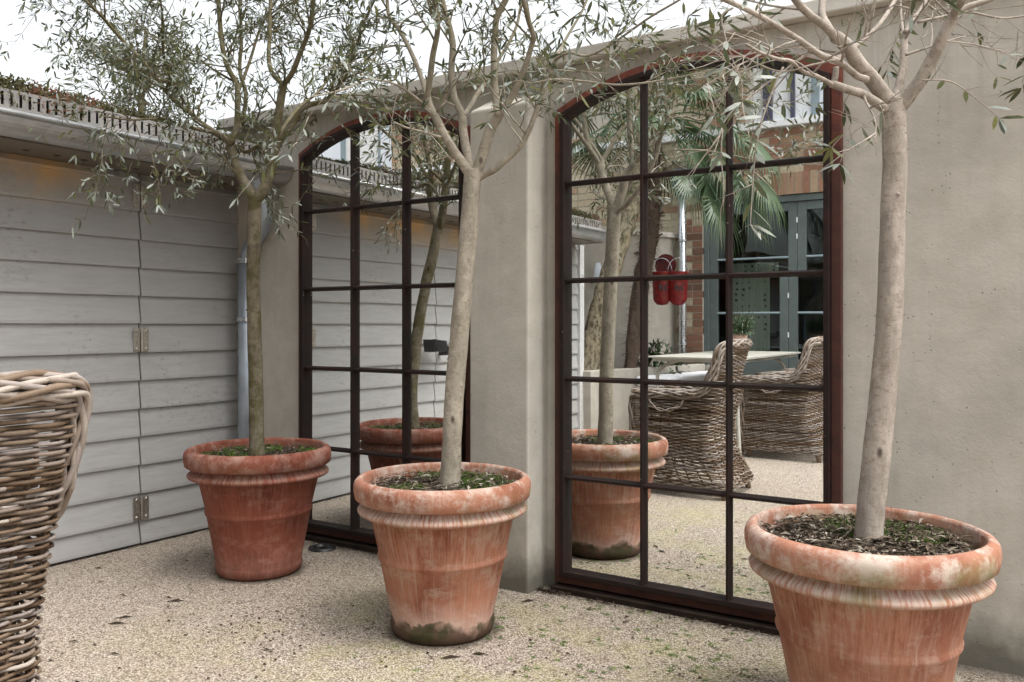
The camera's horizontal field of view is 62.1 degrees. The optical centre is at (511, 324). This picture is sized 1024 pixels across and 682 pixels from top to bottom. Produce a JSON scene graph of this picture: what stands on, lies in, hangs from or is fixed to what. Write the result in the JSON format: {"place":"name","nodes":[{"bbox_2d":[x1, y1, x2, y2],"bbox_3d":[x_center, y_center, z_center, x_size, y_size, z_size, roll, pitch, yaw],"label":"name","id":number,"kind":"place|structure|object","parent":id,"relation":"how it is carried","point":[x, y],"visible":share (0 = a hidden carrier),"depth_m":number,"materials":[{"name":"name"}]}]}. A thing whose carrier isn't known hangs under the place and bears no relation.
{"place":"outdoors","nodes":[
{"label":"outdoors","id":0,"kind":"place"},
{"bbox_2d":[0,0,809,132],"label":"sky","id":1,"kind":"structure","parent":0,"point":[24,62],"materials":[{"name":"white"}]},
{"bbox_2d":[0,528,1023,681],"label":"ground","id":2,"kind":"structure","parent":0,"point":[138,639],"depth_m":2.74,"materials":[{"name":"beige gravel"}]},
{"bbox_2d":[0,369,92,681],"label":"rattan armchair","id":3,"kind":"object","parent":2,"relation":"on","point":[26,513],"visible":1,"depth_m":1.62,"materials":[{"name":"beige wicker"}]},
{"bbox_2d":[54,0,219,117],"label":"background tree","id":4,"kind":"object","parent":2,"relation":"on","point":[122,56],"visible":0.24,"depth_m":12.87,"materials":[{"name":"green plant"}]},
{"bbox_2d":[0,87,293,567],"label":"shed","id":5,"kind":"structure","parent":2,"relation":"on","point":[133,318],"depth_m":3.76,"materials":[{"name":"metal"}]},
{"bbox_2d":[0,152,139,567],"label":"folding door","id":6,"kind":"structure","parent":5,"relation":"in","point":[68,304],"depth_m":3.62,"materials":[{"name":"white wood"}]},
{"bbox_2d":[0,72,268,147],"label":"sedum","id":7,"kind":"object","parent":5,"relation":"on","point":[18,84],"visible":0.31,"depth_m":3.28,"materials":[{"name":"green plant"}]},
{"bbox_2d":[133,174,238,542],"bbox_3d":[-1.533,0.155,4.078,0.046,1.667,0.628,0,0,33],"label":"folding door","id":8,"kind":"structure","parent":5,"relation":"in","point":[185,339],"depth_m":4.03,"materials":[{"name":"wood"}]},
{"bbox_2d":[183,435,330,580],"bbox_3d":[-1.030,0.732,3.466,0.579,0.532,0.580,0,0,33],"label":"terracotta pot","id":9,"kind":"object","parent":2,"relation":"on","point":[257,510],"visible":0.94,"depth_m":3.29,"materials":[{"name":"ceramic"}]},
{"bbox_2d":[0,0,449,455],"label":"olive tree","id":10,"kind":"object","parent":9,"relation":"in","point":[260,194],"visible":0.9,"depth_m":3.25,"materials":[{"name":"green plant"}]},
{"bbox_2d":[308,543,335,551],"bbox_3d":[-0.846,0.993,3.793,0.124,0.012,0.124,0,0,33],"label":"ground light","id":11,"kind":"object","parent":2,"relation":"on","point":[323,547],"visible":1,"depth_m":3.77,"materials":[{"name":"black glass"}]},
{"bbox_2d":[48,541,742,681],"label":"fallen leaves","id":12,"kind":"object","parent":2,"relation":"on","point":[433,657],"visible":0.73,"depth_m":2.69,"materials":[{"name":"brown plant"}]},
{"bbox_2d":[51,562,757,678],"bbox_3d":[-0.587,0.995,2.978,2.644,0.006,1.178,0,0,1],"label":"garden debris","id":13,"kind":"object","parent":2,"relation":"on","point":[118,622],"visible":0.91,"depth_m":2.73,"materials":[{"name":"brown plant"}]},
{"bbox_2d":[353,461,530,645],"bbox_3d":[-0.228,0.733,2.800,0.580,0.530,0.578,0,0,33],"label":"terracotta pot","id":14,"kind":"object","parent":2,"relation":"on","point":[442,553],"visible":0.93,"depth_m":2.63,"materials":[{"name":"ceramic"}]},
{"bbox_2d":[229,0,826,488],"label":"olive tree","id":15,"kind":"object","parent":14,"relation":"in","point":[475,172],"visible":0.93,"depth_m":2.75,"materials":[{"name":"green plant"}]},
{"bbox_2d":[314,541,778,636],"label":"leaf litter","id":16,"kind":"object","parent":2,"relation":"on","point":[547,590],"visible":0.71,"depth_m":3.08,"materials":[{"name":"brown plant"}]},
{"bbox_2d":[476,605,762,681],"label":"ground moss","id":17,"kind":"object","parent":2,"relation":"on","point":[600,677],"visible":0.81,"depth_m":2.57,"materials":[{"name":"green plant"}]},
{"bbox_2d":[218,0,1023,675],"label":"garden wall","id":18,"kind":"structure","parent":2,"relation":"on","point":[958,442],"depth_m":2.63,"materials":[{"name":"paint"}]},
{"bbox_2d":[299,110,469,553],"bbox_3d":[-0.589,0.043,3.746,1.006,1.953,0.061,0,0,33],"label":"arched mirror","id":19,"kind":"object","parent":18,"relation":"attached to","point":[377,273],"visible":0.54,"depth_m":3.78,"materials":[{"name":"mirror"}]},
{"bbox_2d":[551,49,842,635],"bbox_3d":[0.593,0.043,2.936,1.033,1.953,0.061,0,0,33],"label":"arched mirror","id":20,"kind":"object","parent":18,"relation":"attached to","point":[698,396],"visible":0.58,"depth_m":2.93,"materials":[{"name":"mirror"}]},
{"bbox_2d":[744,504,1001,681],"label":"terracotta pot","id":21,"kind":"object","parent":2,"relation":"on","point":[896,606],"visible":0.88,"depth_m":1.91,"materials":[{"name":"ceramic"}]},
{"bbox_2d":[666,0,1023,545],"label":"olive tree","id":22,"kind":"object","parent":21,"relation":"in","point":[889,104],"visible":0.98,"depth_m":2.06,"materials":[{"name":"green plant"}]}
]}

